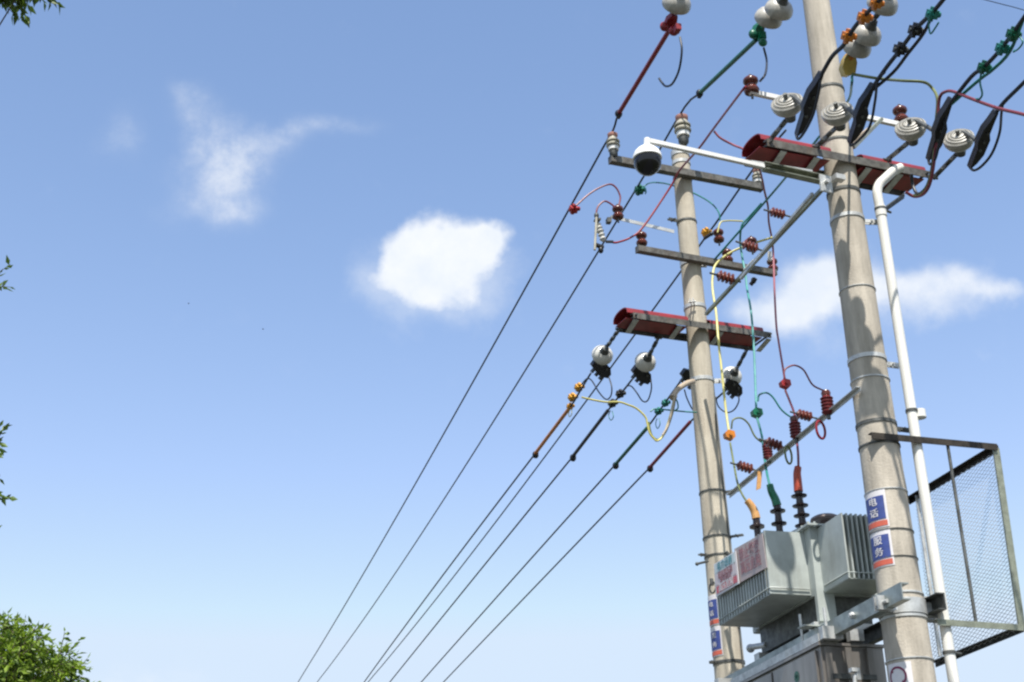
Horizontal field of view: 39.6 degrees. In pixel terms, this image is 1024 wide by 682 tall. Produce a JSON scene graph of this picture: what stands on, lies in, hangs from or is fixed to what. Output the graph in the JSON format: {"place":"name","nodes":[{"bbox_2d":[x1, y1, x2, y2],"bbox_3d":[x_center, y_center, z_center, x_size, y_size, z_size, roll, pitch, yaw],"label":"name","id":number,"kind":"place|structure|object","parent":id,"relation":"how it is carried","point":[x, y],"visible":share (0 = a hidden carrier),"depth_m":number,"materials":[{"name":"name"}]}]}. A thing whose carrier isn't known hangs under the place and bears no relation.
{"place":"outdoors","nodes":[
{"label":"outdoors","id":0,"kind":"place"},
{"bbox_2d":[0,0,1023,681],"label":"sky","id":1,"kind":"structure","parent":0,"point":[349,203],"materials":[{"name":"blue"}]},
{"bbox_2d":[421,381,680,681],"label":"overhead wire","id":2,"kind":"object","parent":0,"point":[615,465],"visible":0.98,"depth_m":14.39,"materials":[{"name":"black rubber"}]},
{"bbox_2d":[443,392,722,681],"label":"overhead wire","id":3,"kind":"object","parent":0,"point":[668,446],"visible":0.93,"depth_m":14.65,"materials":[{"name":"black rubber"}]},
{"bbox_2d":[711,237,772,429],"bbox_3d":[1.760,-0.052,11.107,0.801,1.897,0.308,19,-32,-37],"label":"jumper cable","id":4,"kind":"object","parent":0,"point":[717,328],"visible":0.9,"depth_m":10.92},
{"bbox_2d":[818,0,881,76],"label":"overhead wire","id":5,"kind":"object","parent":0,"point":[868,11],"visible":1,"depth_m":8.04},
{"bbox_2d":[788,70,823,136],"bbox_3d":[1.754,-1.437,8.448,0.080,0.328,0.432,5,-26,-14],"label":"dead end clamp","id":6,"kind":"object","parent":5,"relation":"attached to","point":[806,103],"visible":0.99,"depth_m":8.40,"materials":[{"name":"black rubber"}]},
{"bbox_2d":[795,80,821,139],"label":"jumper cable","id":7,"kind":"object","parent":5,"relation":"hanging from","point":[811,117],"visible":1,"depth_m":8.34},
{"bbox_2d":[856,9,873,24],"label":"wire clamp","id":8,"kind":"object","parent":5,"relation":"attached to","point":[862,18],"visible":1,"depth_m":7.81,"materials":[{"name":"orange plastic"}]},
{"bbox_2d":[854,20,881,46],"bbox_3d":[2.099,-1.821,8.426,0.164,0.176,0.168,-12,-27,21],"label":"bell insulator","id":9,"kind":"object","parent":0,"point":[869,34],"visible":0.88,"depth_m":8.38,"materials":[{"name":"ceramic"}]},
{"bbox_2d":[873,13,879,20],"bbox_3d":[2.139,-1.907,8.323,0.060,0.057,0.156,5,-26,-14],"label":"link chain","id":10,"kind":"object","parent":9,"relation":"attached to","point":[876,16],"visible":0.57,"depth_m":8.33,"materials":[{"name":"metal"}]},
{"bbox_2d":[867,0,897,15],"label":"bell insulator","id":11,"kind":"object","parent":10,"relation":"attached to","point":[890,8],"visible":0.73,"depth_m":8.22,"materials":[{"name":"ceramic"}]},
{"bbox_2d":[870,0,944,90],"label":"overhead wire","id":12,"kind":"object","parent":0,"point":[906,41],"visible":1,"depth_m":8.11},
{"bbox_2d":[838,82,873,143],"bbox_3d":[2.087,-1.397,8.572,0.080,0.337,0.423,5,-26,-14],"label":"dead end clamp","id":13,"kind":"object","parent":12,"relation":"attached to","point":[859,113],"visible":1,"depth_m":8.52,"materials":[{"name":"metal"}]},
{"bbox_2d":[848,71,885,146],"bbox_3d":[2.111,-1.363,8.454,0.017,0.252,0.499,5,-26,-14],"label":"jumper cable","id":14,"kind":"object","parent":12,"relation":"hanging from","point":[871,119],"visible":1,"depth_m":8.38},
{"bbox_2d":[925,6,940,21],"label":"wire clamp","id":15,"kind":"object","parent":12,"relation":"attached to","point":[930,15],"visible":1,"depth_m":7.79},
{"bbox_2d":[960,109,998,168],"bbox_3d":[2.943,-1.288,8.924,0.080,0.308,0.407,5,-26,-14],"label":"dead end clamp","id":16,"kind":"object","parent":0,"point":[981,139],"visible":1,"depth_m":8.89,"materials":[{"name":"metal"}]},
{"bbox_2d":[943,129,974,156],"bbox_3d":[2.883,-1.294,9.155,0.186,0.190,0.182,13,-29,-28],"label":"bell insulator","id":17,"kind":"object","parent":16,"relation":"attached to","point":[957,142],"visible":0.93,"depth_m":9.11,"materials":[{"name":"ceramic"}]},
{"bbox_2d":[933,153,956,179],"bbox_3d":[2.849,-1.165,9.316,0.060,0.081,0.316,8,-27,-19],"label":"link chain","id":18,"kind":"object","parent":17,"relation":"attached to","point":[946,164],"visible":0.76,"depth_m":9.33,"materials":[{"name":"metal"}]},
{"bbox_2d":[968,105,1003,171],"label":"jumper cable","id":19,"kind":"object","parent":16,"relation":"attached to","point":[993,149],"visible":0.94,"depth_m":8.75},
{"bbox_2d":[950,14,1023,104],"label":"overhead wire","id":20,"kind":"object","parent":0,"point":[956,97],"visible":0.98,"depth_m":8.25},
{"bbox_2d":[911,96,951,160],"bbox_3d":[2.608,-1.326,8.771,0.080,0.377,0.457,5,-26,-14],"label":"dead end clamp","id":21,"kind":"object","parent":20,"relation":"attached to","point":[936,128],"visible":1,"depth_m":8.69,"materials":[{"name":"metal"}]},
{"bbox_2d":[851,73,937,195],"bbox_3d":[2.417,-1.324,8.673,0.342,0.617,0.818,-18,-30,32],"label":"service cable","id":22,"kind":"object","parent":21,"relation":"attached to","point":[902,80],"visible":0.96,"depth_m":8.74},
{"bbox_2d":[905,89,1023,197],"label":"service cable","id":23,"kind":"object","parent":21,"relation":"attached to","point":[971,99],"visible":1,"depth_m":8.66,"materials":[{"name":"rubber"}]},
{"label":"link chain","id":24,"kind":"object","parent":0,"visible":0},
{"bbox_2d":[764,0,792,20],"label":"bell insulator","id":25,"kind":"object","parent":24,"relation":"attached to","point":[779,10],"visible":0.98,"depth_m":10.40,"materials":[{"name":"ceramic"}]},
{"bbox_3d":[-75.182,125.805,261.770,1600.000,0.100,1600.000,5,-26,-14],"label":"ground","id":26,"kind":"structure","parent":0,"visible":0},
{"bbox_2d":[0,0,64,526],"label":"tree","id":27,"kind":"object","parent":26,"relation":"on","point":[9,5],"visible":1,"depth_m":9.40,"materials":[{"name":"green plant"}]},
{"bbox_2d":[0,608,100,681],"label":"tree","id":28,"kind":"object","parent":26,"relation":"on","point":[21,654],"visible":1,"depth_m":11.95,"materials":[{"name":"green plant"}]},
{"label":"pavement","id":29,"kind":"structure","parent":0,"visible":0},
{"bbox_2d":[667,150,744,678],"bbox_3d":[1.552,2.084,10.427,0.396,8.169,0.295,5,-26,-14],"label":"utility pole","id":30,"kind":"object","parent":29,"relation":"on","point":[716,548],"visible":0.84,"depth_m":11.06,"materials":[{"name":"concrete"}]},
{"bbox_2d":[610,215,673,232],"bbox_3d":[1.057,-0.941,11.561,0.572,0.055,0.040,9,-27,-21],"label":"fuse bracket","id":31,"kind":"object","parent":30,"relation":"attached to","point":[648,225],"visible":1,"depth_m":11.56,"materials":[{"name":"metal"}]},
{"bbox_2d":[674,113,690,145],"bbox_3d":[1.471,-1.819,12.260,0.149,0.307,0.151,5,-26,-14],"label":"pin insulator","id":32,"kind":"object","parent":30,"relation":"attached to","point":[682,128],"visible":0.98,"depth_m":12.21,"materials":[{"name":"ceramic"}]},
{"bbox_2d":[317,39,757,681],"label":"overhead wire","id":33,"kind":"object","parent":32,"relation":"attached to","point":[725,69],"visible":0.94,"depth_m":14.54,"materials":[{"name":"metal"}]},
{"bbox_2d":[748,23,764,39],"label":"dead end clamp","id":34,"kind":"object","parent":33,"relation":"attached to","point":[755,30],"visible":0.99,"depth_m":10.74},
{"bbox_2d":[754,6,781,28],"bbox_3d":[1.936,-2.422,10.637,0.200,0.211,0.196,-22,-32,37],"label":"bell insulator","id":35,"kind":"object","parent":34,"relation":"attached to","point":[762,18],"visible":0.66,"depth_m":10.58,"materials":[{"name":"ceramic"}]},
{"bbox_2d":[669,379,695,400],"bbox_3d":[1.307,0.367,10.862,0.058,0.265,0.331,-22,-32,37],"label":"conduit elbow","id":36,"kind":"object","parent":30,"relation":"attached to","point":[679,388],"visible":1,"depth_m":10.80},
{"bbox_2d":[581,396,672,441],"bbox_3d":[0.876,0.558,10.560,0.743,0.377,0.015,5,-26,-14],"label":"jumper cable","id":37,"kind":"object","parent":36,"relation":"attached to","point":[643,414],"visible":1,"depth_m":10.56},
{"bbox_2d":[608,155,762,192],"bbox_3d":[1.474,-1.402,11.930,1.469,0.120,0.064,9,-27,-22],"label":"crossarm","id":38,"kind":"object","parent":30,"relation":"attached to","point":[685,173],"visible":0.83,"depth_m":11.95,"materials":[{"name":"metal"}]},
{"bbox_2d":[606,131,619,156],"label":"pin insulator","id":39,"kind":"object","parent":38,"relation":"attached to","point":[612,143],"visible":1,"depth_m":11.66,"materials":[{"name":"ceramic"}]},
{"bbox_2d":[298,31,669,681],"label":"overhead wire","id":40,"kind":"object","parent":39,"relation":"attached to","point":[618,114],"visible":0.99,"depth_m":13.18,"materials":[{"name":"black rubber"}]},
{"bbox_2d":[660,13,677,31],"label":"dead end clamp","id":41,"kind":"object","parent":40,"relation":"attached to","point":[671,19],"visible":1,"depth_m":10.50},
{"bbox_2d":[662,0,690,14],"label":"bell insulator","id":42,"kind":"object","parent":41,"relation":"attached to","point":[679,7],"visible":1,"depth_m":10.40,"materials":[{"name":"beige ceramic"}]},
{"bbox_2d":[752,168,761,182],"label":"pin insulator","id":43,"kind":"object","parent":38,"relation":"attached to","point":[756,177],"visible":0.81,"depth_m":12.26,"materials":[{"name":"ceramic"}]},
{"bbox_2d":[368,129,786,681],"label":"overhead wire","id":44,"kind":"object","parent":43,"relation":"attached to","point":[715,223],"visible":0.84,"depth_m":17.02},
{"bbox_2d":[617,312,771,351],"bbox_3d":[1.498,-0.064,11.433,1.328,0.097,0.329,9,-27,-22],"label":"double crossarm","id":45,"kind":"object","parent":30,"relation":"attached to","point":[683,336],"visible":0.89,"depth_m":11.38,"materials":[{"name":"metal"}]},
{"bbox_2d":[605,328,622,350],"bbox_3d":[0.808,-0.013,11.409,0.060,0.059,0.349,5,-26,-14],"label":"link chain","id":46,"kind":"object","parent":45,"relation":"attached to","point":[612,338],"visible":1,"depth_m":11.39,"materials":[{"name":"metal"}]},
{"bbox_2d":[592,345,612,364],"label":"bell insulator","id":47,"kind":"object","parent":46,"relation":"attached to","point":[601,355],"visible":0.98,"depth_m":11.59,"materials":[{"name":"white ceramic"}]},
{"bbox_2d":[590,360,610,379],"bbox_3d":[0.724,0.231,11.665,0.192,0.136,0.077,42,0,-23],"label":"strain clamp","id":48,"kind":"object","parent":47,"relation":"attached to","point":[602,371],"visible":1,"depth_m":11.65,"materials":[{"name":"black rubber"}]},
{"bbox_2d":[364,372,591,681],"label":"overhead wire","id":49,"kind":"object","parent":48,"relation":"attached to","point":[535,453],"visible":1,"depth_m":13.95,"materials":[{"name":"black plastic"}]},
{"bbox_2d":[647,336,661,357],"bbox_3d":[1.145,0.051,11.478,0.060,0.099,0.241,5,-26,-14],"label":"link chain","id":50,"kind":"object","parent":45,"relation":"attached to","point":[653,347],"visible":1,"depth_m":11.46,"materials":[{"name":"metal"}]},
{"bbox_2d":[635,352,655,371],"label":"bell insulator","id":51,"kind":"object","parent":50,"relation":"attached to","point":[644,362],"visible":0.98,"depth_m":11.60,"materials":[{"name":"ceramic"}]},
{"bbox_2d":[631,365,650,385],"bbox_3d":[1.062,0.282,11.734,0.192,0.136,0.077,42,0,-23],"label":"strain clamp","id":52,"kind":"object","parent":51,"relation":"attached to","point":[642,377],"visible":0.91,"depth_m":11.71,"materials":[{"name":"black rubber"}]},
{"bbox_2d":[390,379,632,681],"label":"overhead wire","id":53,"kind":"object","parent":52,"relation":"attached to","point":[587,437],"visible":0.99,"depth_m":14.10,"materials":[{"name":"black rubber"}]},
{"bbox_2d":[613,307,762,345],"bbox_3d":[1.424,-0.117,11.422,1.256,0.149,0.237,9,-27,-22],"label":"insulating cover","id":54,"kind":"object","parent":45,"relation":"on","point":[623,318],"visible":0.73,"depth_m":11.30,"materials":[{"name":"plastic"}]},
{"bbox_2d":[735,347,750,372],"bbox_3d":[1.908,0.161,11.811,0.060,0.123,0.268,5,-26,-14],"label":"link chain","id":55,"kind":"object","parent":45,"relation":"attached to","point":[740,361],"visible":1,"depth_m":11.79,"materials":[{"name":"metal"}]},
{"bbox_2d":[723,366,741,383],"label":"bell insulator","id":56,"kind":"object","parent":55,"relation":"attached to","point":[729,372],"visible":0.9,"depth_m":11.93,"materials":[{"name":"ceramic"}]},
{"bbox_2d":[724,378,742,398],"bbox_3d":[1.851,0.398,11.958,0.192,0.136,0.077,42,0,-23],"label":"strain clamp","id":57,"kind":"object","parent":56,"relation":"attached to","point":[733,388],"visible":0.94,"depth_m":11.93,"materials":[{"name":"black rubber"}]},
{"bbox_2d":[635,244,777,276],"bbox_3d":[1.601,-0.649,11.631,1.312,0.081,0.058,9,-27,-22],"label":"crossarm","id":58,"kind":"object","parent":30,"relation":"attached to","point":[690,258],"visible":0.93,"depth_m":11.58,"materials":[{"name":"metal"}]},
{"bbox_2d":[636,231,647,245],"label":"spool insulator","id":59,"kind":"object","parent":58,"relation":"attached to","point":[641,236],"visible":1,"depth_m":11.43,"materials":[{"name":"brown ceramic"}]},
{"bbox_2d":[613,86,745,243],"bbox_3d":[1.334,-1.490,10.610,0.555,0.648,2.163,5,-26,-14],"label":"jumper cable","id":60,"kind":"object","parent":59,"relation":"attached to","point":[699,147],"visible":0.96,"depth_m":11.35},
{"bbox_2d":[593,212,612,253],"bbox_3d":[0.704,-0.850,11.352,0.202,0.369,0.091,14,-29,-30],"label":"cutout fuse","id":61,"kind":"object","parent":60,"relation":"attached to","point":[599,230],"visible":1,"depth_m":11.34,"materials":[{"name":"white ceramic"}]},
{"bbox_2d":[713,131,785,377],"bbox_3d":[1.949,-0.502,10.805,0.243,1.714,1.624,-12,-27,21],"label":"jumper cable","id":62,"kind":"object","parent":60,"relation":"hanging from","point":[767,203],"visible":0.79,"depth_m":11.13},
{"bbox_2d":[708,594,718,626],"bbox_3d":[1.471,1.978,10.431,0.025,0.224,0.127,11,-28,-25],"label":"pole sticker","id":63,"kind":"object","parent":30,"relation":"attached to","point":[713,610],"visible":0.99,"depth_m":10.41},
{"bbox_2d":[710,626,722,657],"bbox_3d":[1.478,2.185,10.330,0.025,0.217,0.127,12,-28,-27],"label":"pole sticker","id":64,"kind":"object","parent":30,"relation":"attached to","point":[716,641],"visible":1,"depth_m":10.31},
{"bbox_2d":[715,414,743,667],"bbox_3d":[1.664,3.091,9.879,0.044,5.573,0.010,-7,-26,12],"label":"earth lead","id":65,"kind":"object","parent":30,"relation":"attached to","point":[727,521],"visible":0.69,"depth_m":10.74,"materials":[{"name":"metal"}]},
{"bbox_2d":[803,0,937,681],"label":"utility pole","id":66,"kind":"object","parent":29,"relation":"on","point":[905,632],"visible":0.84,"depth_m":8.55,"materials":[{"name":"concrete"}]},
{"bbox_2d":[705,188,822,315],"bbox_3d":[1.759,-0.597,10.129,0.024,0.091,2.017,5,-26,-14],"label":"brace bar","id":67,"kind":"object","parent":66,"relation":"attached to","point":[817,194],"visible":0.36,"depth_m":10.12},
{"bbox_2d":[709,270,740,284],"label":"post insulator","id":68,"kind":"object","parent":67,"relation":"attached to","point":[725,277],"visible":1,"depth_m":10.47,"materials":[{"name":"ceramic"}]},
{"bbox_2d":[735,240,761,252],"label":"post insulator","id":69,"kind":"object","parent":67,"relation":"attached to","point":[753,246],"visible":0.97,"depth_m":10.11,"materials":[{"name":"ceramic"}]},
{"bbox_2d":[763,207,789,218],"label":"post insulator","id":70,"kind":"object","parent":67,"relation":"attached to","point":[777,213],"visible":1,"depth_m":9.71,"materials":[{"name":"ceramic"}]},
{"bbox_2d":[740,192,813,279],"bbox_3d":[1.801,-0.704,9.743,0.020,0.032,1.186,5,-26,-14],"label":"brace bar","id":71,"kind":"object","parent":67,"relation":"attached to","point":[779,233],"visible":1,"depth_m":9.69,"materials":[{"name":"metal"}]},
{"bbox_2d":[715,75,852,258],"bbox_3d":[2.043,-1.200,10.135,0.416,0.771,3.271,1,-25,-6],"label":"jumper cable","id":72,"kind":"object","parent":66,"relation":"attached to","point":[773,191],"visible":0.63,"depth_m":11.21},
{"bbox_2d":[739,203,761,406],"bbox_3d":[1.899,-0.256,10.908,0.217,1.942,0.696,-6,-25,10],"label":"jumper cable","id":73,"kind":"object","parent":72,"relation":"hanging from","point":[749,301],"visible":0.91,"depth_m":10.89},
{"bbox_2d":[726,386,860,497],"bbox_3d":[1.806,0.700,9.337,0.028,0.029,2.023,5,-26,-14],"label":"arrester bar","id":74,"kind":"object","parent":66,"relation":"attached to","point":[846,398],"visible":1,"depth_m":9.19,"materials":[{"name":"metal"}]},
{"bbox_2d":[730,460,755,473],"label":"post insulator","id":75,"kind":"object","parent":74,"relation":"attached to","point":[745,467],"visible":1,"depth_m":9.79,"materials":[{"name":"ceramic"}]},
{"bbox_2d":[759,437,783,450],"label":"post insulator","id":76,"kind":"object","parent":74,"relation":"attached to","point":[773,443],"visible":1,"depth_m":9.37,"materials":[{"name":"ceramic"}]},
{"bbox_2d":[789,415,800,442],"bbox_3d":[1.841,0.575,9.241,0.077,0.184,0.077,5,-26,-14],"label":"surge arrester","id":77,"kind":"object","parent":74,"relation":"on","point":[794,427],"visible":0.98,"depth_m":9.22,"materials":[{"name":"brown ceramic"}]},
{"bbox_2d":[790,409,816,421],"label":"post insulator","id":78,"kind":"object","parent":74,"relation":"attached to","point":[804,415],"visible":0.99,"depth_m":8.97,"materials":[{"name":"ceramic"}]},
{"bbox_2d":[820,389,833,419],"bbox_3d":[1.958,0.396,8.829,0.081,0.192,0.081,5,-26,-14],"label":"surge arrester","id":79,"kind":"object","parent":74,"relation":"on","point":[827,401],"visible":0.98,"depth_m":8.81,"materials":[{"name":"ceramic"}]},
{"bbox_2d":[725,582,910,678],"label":"platform beam","id":80,"kind":"structure","parent":66,"relation":"attached to","point":[844,623],"depth_m":8.21,"materials":[{"name":"metal"}]},
{"bbox_2d":[717,466,876,660],"bbox_3d":[1.931,1.425,9.259,0.878,1.096,1.428,5,-26,-14],"label":"transformer","id":81,"kind":"object","parent":80,"relation":"on","point":[817,563],"visible":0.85,"depth_m":8.89,"materials":[{"name":"metal"}]},
{"bbox_2d":[714,551,739,596],"bbox_3d":[1.413,1.540,9.400,0.009,0.236,0.393,5,-26,-14],"label":"warning sign","id":82,"kind":"object","parent":81,"relation":"attached to","point":[726,574],"visible":1,"depth_m":9.38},
{"bbox_2d":[734,533,766,582],"bbox_3d":[1.519,1.384,9.069,0.006,0.254,0.464,5,-26,-14],"label":"warning sign","id":83,"kind":"object","parent":81,"relation":"attached to","point":[751,557],"visible":1,"depth_m":9.05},
{"bbox_2d":[730,625,864,681],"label":"hanger channel","id":84,"kind":"object","parent":80,"relation":"attached to","point":[828,633],"visible":0.95,"depth_m":8.57,"materials":[{"name":"metal"}]},
{"bbox_2d":[742,642,886,681],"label":"distribution box","id":85,"kind":"object","parent":84,"relation":"hanging from","point":[825,662],"visible":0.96,"depth_m":8.45,"materials":[{"name":"silver metal"}]},
{"bbox_2d":[773,650,819,681],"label":"door","id":86,"kind":"structure","parent":85,"relation":"in","point":[807,667],"depth_m":8.58,"materials":[{"name":"silver metal"}]},
{"bbox_2d":[873,595,897,611],"bbox_3d":[2.069,1.454,7.882,0.120,0.080,0.120,5,-26,-14],"label":"clamp lug","id":87,"kind":"object","parent":80,"relation":"attached to","point":[880,602],"visible":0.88,"depth_m":7.86,"materials":[{"name":"metal"}]},
{"bbox_2d":[749,91,899,148],"bbox_3d":[2.261,-1.453,9.675,1.286,0.553,0.308,9,-27,-22],"label":"crossarm","id":88,"kind":"object","parent":66,"relation":"attached to","point":[877,121],"visible":0.41,"depth_m":9.75,"materials":[{"name":"white paint"}]},
{"bbox_2d":[743,74,759,98],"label":"spool insulator","id":89,"kind":"object","parent":88,"relation":"attached to","point":[750,81],"visible":0.98,"depth_m":9.64,"materials":[{"name":"brown ceramic"}]},
{"bbox_2d":[892,104,907,120],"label":"spool insulator","id":90,"kind":"object","parent":88,"relation":"attached to","point":[899,111],"visible":0.81,"depth_m":10.14,"materials":[{"name":"brown ceramic"}]},
{"bbox_2d":[818,173,845,193],"bbox_3d":[2.022,-0.996,8.976,0.180,0.138,0.050,9,-27,-22],"label":"bracket plate","id":91,"kind":"object","parent":66,"relation":"attached to","point":[825,183],"visible":1,"depth_m":8.97,"materials":[{"name":"metal"}]},
{"bbox_2d":[633,137,832,184],"bbox_3d":[1.353,-1.006,8.663,1.487,0.378,0.172,13,-29,-28],"label":"security camera","id":92,"kind":"object","parent":91,"relation":"attached to","point":[647,158],"visible":1,"depth_m":8.54,"materials":[{"name":"white paint"}]},
{"bbox_2d":[744,138,929,196],"bbox_3d":[2.123,-1.121,9.254,1.262,0.106,0.318,9,-27,-22],"label":"double crossarm","id":93,"kind":"object","parent":66,"relation":"attached to","point":[920,173],"visible":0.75,"depth_m":9.16,"materials":[{"name":"metal"}]},
{"bbox_2d":[764,119,786,142],"bbox_3d":[1.662,-1.326,8.840,0.060,0.077,0.278,8,-27,-20],"label":"link chain","id":94,"kind":"object","parent":93,"relation":"attached to","point":[776,132],"visible":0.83,"depth_m":8.85,"materials":[{"name":"metal"}]},
{"bbox_2d":[771,93,802,122],"bbox_3d":[1.679,-1.444,8.698,0.182,0.190,0.186,7,-26,-17],"label":"bell insulator","id":95,"kind":"object","parent":94,"relation":"attached to","point":[783,105],"visible":0.94,"depth_m":8.64,"materials":[{"name":"ceramic"}]},
{"bbox_2d":[812,126,836,148],"bbox_3d":[1.993,-1.296,8.976,0.060,0.056,0.295,8,-27,-19],"label":"link chain","id":96,"kind":"object","parent":93,"relation":"attached to","point":[824,138],"visible":0.82,"depth_m":9.00,"materials":[{"name":"metal"}]},
{"bbox_2d":[821,101,853,131],"bbox_3d":[2.026,-1.412,8.816,0.186,0.190,0.182,13,-29,-28],"label":"bell insulator","id":97,"kind":"object","parent":96,"relation":"attached to","point":[836,116],"visible":0.97,"depth_m":8.77,"materials":[{"name":"ceramic"}]},
{"bbox_2d":[742,134,925,191],"bbox_3d":[2.107,-1.163,9.267,1.292,0.164,0.226,9,-27,-22],"label":"insulating cover","id":98,"kind":"object","parent":93,"relation":"on","point":[754,149],"visible":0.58,"depth_m":9.13,"materials":[{"name":"plastic"}]},
{"bbox_2d":[883,141,908,161],"bbox_3d":[2.509,-1.234,9.196,0.060,0.056,0.296,8,-27,-19],"label":"link chain","id":99,"kind":"object","parent":93,"relation":"attached to","point":[897,151],"visible":0.82,"depth_m":9.22,"materials":[{"name":"metal"}]},
{"bbox_2d":[895,117,925,145],"bbox_3d":[2.529,-1.348,9.041,0.182,0.190,0.186,7,-26,-17],"label":"bell insulator","id":100,"kind":"object","parent":99,"relation":"attached to","point":[909,131],"visible":0.97,"depth_m":8.99,"materials":[{"name":"ceramic"}]},
{"bbox_2d":[865,489,889,532],"bbox_3d":[2.097,0.979,8.211,0.034,0.225,0.158,15,-29,-31],"label":"pole sticker","id":101,"kind":"object","parent":66,"relation":"attached to","point":[876,509],"visible":1,"depth_m":8.19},
{"bbox_2d":[870,527,894,570],"bbox_3d":[2.101,1.187,8.113,0.034,0.220,0.158,15,-29,-31],"label":"pole sticker","id":102,"kind":"object","parent":66,"relation":"attached to","point":[881,542],"visible":1,"depth_m":8.09,"materials":[{"name":"paper"}]},
{"bbox_2d":[837,592,946,643],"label":"platform beam","id":103,"kind":"structure","parent":66,"relation":"attached to","point":[873,632],"depth_m":8.54,"materials":[{"name":"metal"}]},
{"bbox_2d":[888,661,913,681],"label":"pole sticker","id":104,"kind":"object","parent":66,"relation":"attached to","point":[900,671],"visible":1,"depth_m":7.78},
{"bbox_2d":[872,163,961,681],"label":"conduit","id":105,"kind":"object","parent":66,"relation":"attached to","point":[914,416],"visible":0.99,"depth_m":8.49,"materials":[{"name":"white plastic"}]},
{"bbox_2d":[868,432,1023,666],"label":"wire cage","id":106,"kind":"object","parent":66,"relation":"attached to","point":[952,474],"visible":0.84,"depth_m":8.45,"materials":[{"name":"metal"}]},
{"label":"link chain","id":107,"kind":"object","parent":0,"visible":0},
{"bbox_2d":[839,53,856,76],"bbox_3d":[2.042,-1.677,8.639,0.090,0.133,0.126,5,-26,-14],"label":"dead end clamp","id":108,"kind":"object","parent":107,"relation":"hanging from","point":[848,66],"visible":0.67,"depth_m":8.62,"materials":[{"name":"yellow plastic"}]},
{"bbox_2d":[843,40,871,58],"bbox_3d":[2.067,-1.772,8.538,0.164,0.176,0.168,-12,-27,21],"label":"bell insulator","id":109,"kind":"object","parent":108,"relation":"attached to","point":[855,49],"visible":0.72,"depth_m":8.49,"materials":[{"name":"ceramic"}]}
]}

